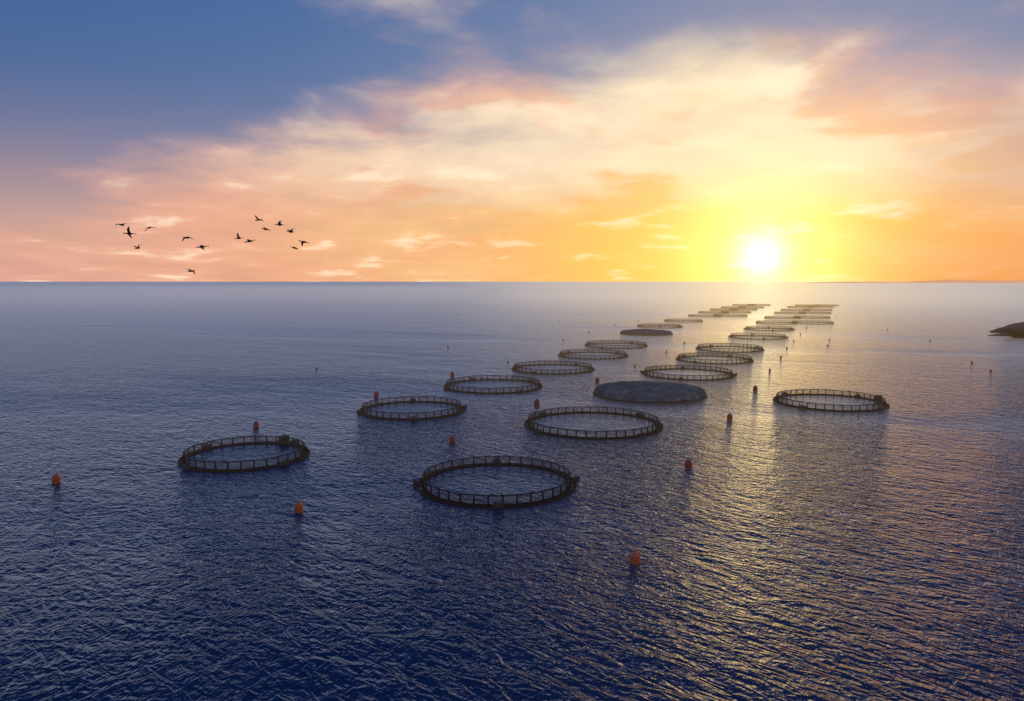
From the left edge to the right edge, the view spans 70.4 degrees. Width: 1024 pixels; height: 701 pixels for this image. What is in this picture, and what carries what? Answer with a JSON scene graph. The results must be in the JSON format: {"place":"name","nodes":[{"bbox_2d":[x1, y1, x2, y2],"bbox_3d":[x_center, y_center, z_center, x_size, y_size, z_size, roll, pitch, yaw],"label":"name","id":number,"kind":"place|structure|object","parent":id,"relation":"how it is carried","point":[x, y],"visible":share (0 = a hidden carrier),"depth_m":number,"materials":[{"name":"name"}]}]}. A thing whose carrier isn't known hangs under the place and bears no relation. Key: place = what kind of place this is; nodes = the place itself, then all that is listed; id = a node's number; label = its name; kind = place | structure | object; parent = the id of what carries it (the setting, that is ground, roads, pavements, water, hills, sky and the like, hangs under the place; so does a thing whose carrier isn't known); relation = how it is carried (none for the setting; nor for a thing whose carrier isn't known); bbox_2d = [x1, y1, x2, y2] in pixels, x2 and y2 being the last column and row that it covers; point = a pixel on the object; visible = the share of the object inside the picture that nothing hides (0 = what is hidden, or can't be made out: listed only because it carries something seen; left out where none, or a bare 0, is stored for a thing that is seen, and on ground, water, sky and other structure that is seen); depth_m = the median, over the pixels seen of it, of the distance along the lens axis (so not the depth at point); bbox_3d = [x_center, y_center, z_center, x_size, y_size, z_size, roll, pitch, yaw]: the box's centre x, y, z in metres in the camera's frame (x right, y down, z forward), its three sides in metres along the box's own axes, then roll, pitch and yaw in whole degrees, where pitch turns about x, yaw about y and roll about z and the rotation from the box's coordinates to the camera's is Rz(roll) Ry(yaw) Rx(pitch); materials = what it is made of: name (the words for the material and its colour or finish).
{"place":"outdoors","nodes":[
{"label":"outdoors","id":0,"kind":"place"},
{"bbox_2d":[124,227,135,237],"bbox_3d":[-30.149,-9.298,57.175,0.969,0.364,1.430,-1,-18,-20],"label":"bird","id":1,"kind":"object","parent":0,"point":[129,233],"visible":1,"depth_m":57.06},
{"bbox_2d":[0,282,1023,700],"bbox_3d":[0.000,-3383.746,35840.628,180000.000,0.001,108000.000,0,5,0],"label":"sea water","id":2,"kind":"structure","parent":0,"point":[792,554],"depth_m":102.87,"materials":[{"name":"blue liquid"}]},
{"bbox_2d":[52,473,60,483],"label":"mooring buoy","id":3,"kind":"object","parent":2,"relation":"on","point":[56,478],"visible":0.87,"depth_m":113.49,"materials":[{"name":"plastic"}]},
{"bbox_2d":[178,435,309,472],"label":"fish cage","id":4,"kind":"object","parent":2,"relation":"on","point":[243,456],"visible":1,"depth_m":131.04,"materials":[{"name":"black"}]},
{"bbox_2d":[253,420,258,427],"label":"mooring buoy","id":5,"kind":"object","parent":2,"relation":"on","point":[256,424],"visible":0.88,"depth_m":156.87,"materials":[{"name":"red plastic"}]},
{"bbox_2d":[294,501,302,512],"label":"mooring buoy","id":6,"kind":"object","parent":2,"relation":"on","point":[298,507],"visible":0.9,"depth_m":99.14,"materials":[{"name":"plastic"}]},
{"bbox_2d":[356,396,466,419],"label":"fish cage","id":7,"kind":"object","parent":2,"relation":"on","point":[413,409],"visible":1,"depth_m":177.84,"materials":[{"name":"black"}]},
{"bbox_2d":[449,435,454,442],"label":"mooring buoy","id":8,"kind":"object","parent":2,"relation":"on","point":[452,439],"visible":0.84,"depth_m":141.77,"materials":[{"name":"red plastic"}]},
{"bbox_2d":[443,375,542,393],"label":"fish cage","id":9,"kind":"object","parent":2,"relation":"on","point":[487,386],"visible":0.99,"depth_m":218.31,"materials":[{"name":"black"}]},
{"bbox_2d":[412,456,579,508],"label":"fish cage","id":10,"kind":"object","parent":2,"relation":"on","point":[490,485],"visible":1,"depth_m":112.98,"materials":[{"name":"black plastic"}]},
{"bbox_2d":[511,361,594,374],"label":"fish cage","id":11,"kind":"object","parent":2,"relation":"on","point":[556,369],"visible":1,"depth_m":260.43,"materials":[{"name":"black"}]},
{"bbox_2d":[524,406,662,439],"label":"fish cage","id":12,"kind":"object","parent":2,"relation":"on","point":[592,425],"visible":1,"depth_m":160.35,"materials":[{"name":"black plastic"}]},
{"bbox_2d":[558,349,628,358],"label":"fish cage","id":13,"kind":"object","parent":2,"relation":"on","point":[595,355],"visible":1,"depth_m":309.62,"materials":[{"name":"black plastic"}]},
{"bbox_2d":[585,340,647,348],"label":"fish cage","id":14,"kind":"object","parent":2,"relation":"on","point":[625,345],"visible":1,"depth_m":352.62,"materials":[{"name":"black"}]},
{"bbox_2d":[629,550,639,564],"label":"mooring buoy","id":15,"kind":"object","parent":2,"relation":"on","point":[634,558],"visible":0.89,"depth_m":81.01,"materials":[{"name":"plastic"}]},
{"bbox_2d":[620,329,672,335],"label":"fish cage","id":16,"kind":"object","parent":2,"relation":"on","point":[645,332],"visible":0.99,"depth_m":427.16,"materials":[{"name":"black"}]},
{"bbox_2d":[593,381,706,402],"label":"fish cage","id":17,"kind":"object","parent":2,"relation":"on","point":[649,392],"visible":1,"depth_m":195.56,"materials":[{"name":"black fabric"}]},
{"bbox_2d":[637,323,682,327],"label":"fish cage","id":18,"kind":"object","parent":2,"relation":"on","point":[659,326],"visible":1,"depth_m":508.62,"materials":[{"name":"black"}]},
{"bbox_2d":[665,318,703,321],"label":"fish cage","id":19,"kind":"object","parent":2,"relation":"on","point":[666,320],"visible":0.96,"depth_m":583.92,"materials":[{"name":"black"}]},
{"bbox_2d":[640,365,736,380],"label":"fish cage","id":20,"kind":"object","parent":2,"relation":"on","point":[682,372],"visible":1,"depth_m":246.44,"materials":[{"name":"black"}]},
{"bbox_2d":[685,458,691,467],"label":"mooring buoy","id":21,"kind":"object","parent":2,"relation":"on","point":[688,463],"visible":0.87,"depth_m":122.89,"materials":[{"name":"red plastic"}]},
{"bbox_2d":[688,314,722,316],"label":"fish cage","id":22,"kind":"object","parent":2,"relation":"on","point":[699,315],"visible":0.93,"depth_m":653.44,"materials":[{"name":"black"}]},
{"bbox_2d":[698,311,728,313],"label":"fish cage","id":23,"kind":"object","parent":2,"relation":"on","point":[712,312],"visible":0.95,"depth_m":736.26,"materials":[{"name":"black plastic"}]},
{"bbox_2d":[676,352,753,363],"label":"fish cage","id":24,"kind":"object","parent":2,"relation":"on","point":[717,359],"visible":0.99,"depth_m":293.29,"materials":[{"name":"black"}]},
{"bbox_2d":[710,308,737,310],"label":"fish cage","id":25,"kind":"object","parent":2,"relation":"on","point":[722,309],"visible":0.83,"depth_m":808.69,"materials":[{"name":"black plastic"}]},
{"bbox_2d":[695,343,764,351],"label":"fish cage","id":26,"kind":"object","parent":2,"relation":"on","point":[713,348],"visible":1,"depth_m":336.89,"materials":[{"name":"black"}]},
{"bbox_2d":[727,413,732,419],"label":"mooring buoy","id":27,"kind":"object","parent":2,"relation":"on","point":[730,416],"visible":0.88,"depth_m":165.53,"materials":[{"name":"red plastic"}]},
{"bbox_2d":[714,314,746,316],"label":"fish cage","id":28,"kind":"object","parent":2,"relation":"on","point":[737,315],"visible":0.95,"depth_m":660.14,"materials":[{"name":"black"}]},
{"bbox_2d":[721,306,746,307],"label":"fish cage","id":29,"kind":"object","parent":2,"relation":"on","point":[733,307],"visible":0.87,"depth_m":876.08,"materials":[{"name":"black"}]},
{"bbox_2d":[720,310,750,312],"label":"fish cage","id":30,"kind":"object","parent":2,"relation":"on","point":[729,311],"visible":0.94,"depth_m":737.43,"materials":[{"name":"black"}]},
{"bbox_2d":[728,333,788,338],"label":"fish cage","id":31,"kind":"object","parent":2,"relation":"on","point":[751,336],"visible":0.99,"depth_m":408.92,"materials":[{"name":"black plastic"}]},
{"bbox_2d":[747,304,770,305],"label":"fish cage","id":32,"kind":"object","parent":2,"relation":"on","point":[760,305],"visible":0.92,"depth_m":944.48,"materials":[{"name":"black"}]},
{"bbox_2d":[743,326,794,330],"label":"fish cage","id":33,"kind":"object","parent":2,"relation":"on","point":[768,328],"visible":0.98,"depth_m":474.22,"materials":[{"name":"black"}]},
{"bbox_2d":[755,320,797,323],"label":"fish cage","id":34,"kind":"object","parent":2,"relation":"on","point":[770,322],"visible":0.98,"depth_m":553.70,"materials":[{"name":"black plastic"}]},
{"bbox_2d":[764,315,801,318],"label":"fish cage","id":35,"kind":"object","parent":2,"relation":"on","point":[781,317],"visible":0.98,"depth_m":633.32,"materials":[{"name":"black"}]},
{"bbox_2d":[774,311,804,313],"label":"fish cage","id":36,"kind":"object","parent":2,"relation":"on","point":[789,312],"visible":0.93,"depth_m":714.48,"materials":[{"name":"black"}]},
{"bbox_2d":[781,309,809,310],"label":"fish cage","id":37,"kind":"object","parent":2,"relation":"on","point":[794,310],"visible":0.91,"depth_m":788.08,"materials":[{"name":"black plastic"}]},
{"bbox_2d":[787,306,812,307],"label":"fish cage","id":38,"kind":"object","parent":2,"relation":"on","point":[798,307],"visible":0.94,"depth_m":878.60,"materials":[{"name":"black plastic"}]},
{"bbox_2d":[795,315,829,318],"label":"fish cage","id":39,"kind":"object","parent":2,"relation":"on","point":[817,317],"visible":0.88,"depth_m":632.75,"materials":[{"name":"black plastic"}]},
{"bbox_2d":[792,320,834,323],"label":"fish cage","id":40,"kind":"object","parent":2,"relation":"on","point":[798,322],"visible":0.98,"depth_m":549.04,"materials":[{"name":"black"}]},
{"bbox_2d":[799,311,831,313],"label":"fish cage","id":41,"kind":"object","parent":2,"relation":"on","point":[822,312],"visible":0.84,"depth_m":714.48,"materials":[{"name":"black"}]},
{"bbox_2d":[805,308,832,310],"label":"fish cage","id":42,"kind":"object","parent":2,"relation":"on","point":[818,309],"visible":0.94,"depth_m":788.08,"materials":[{"name":"black"}]},
{"bbox_2d":[808,306,834,307],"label":"fish cage","id":43,"kind":"object","parent":2,"relation":"on","point":[823,307],"visible":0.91,"depth_m":872.40,"materials":[{"name":"black"}]},
{"bbox_2d":[773,389,889,411],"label":"fish cage","id":44,"kind":"object","parent":2,"relation":"on","point":[833,402],"visible":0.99,"depth_m":189.47,"materials":[{"name":"black"}]},
{"bbox_2d":[987,322,1023,337],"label":"headland rock","id":45,"kind":"object","parent":2,"relation":"in","point":[1014,330],"visible":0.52,"depth_m":409.61,"materials":[{"name":"brown stone"}]},
{"bbox_2d":[0,0,1023,281],"label":"sky","id":46,"kind":"structure","parent":0,"point":[399,140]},
{"bbox_2d":[811,279,1023,282],"bbox_3d":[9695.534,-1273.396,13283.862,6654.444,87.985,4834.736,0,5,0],"label":"coast hill","id":47,"kind":"structure","parent":0,"point":[972,281],"depth_m":14472.34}
]}

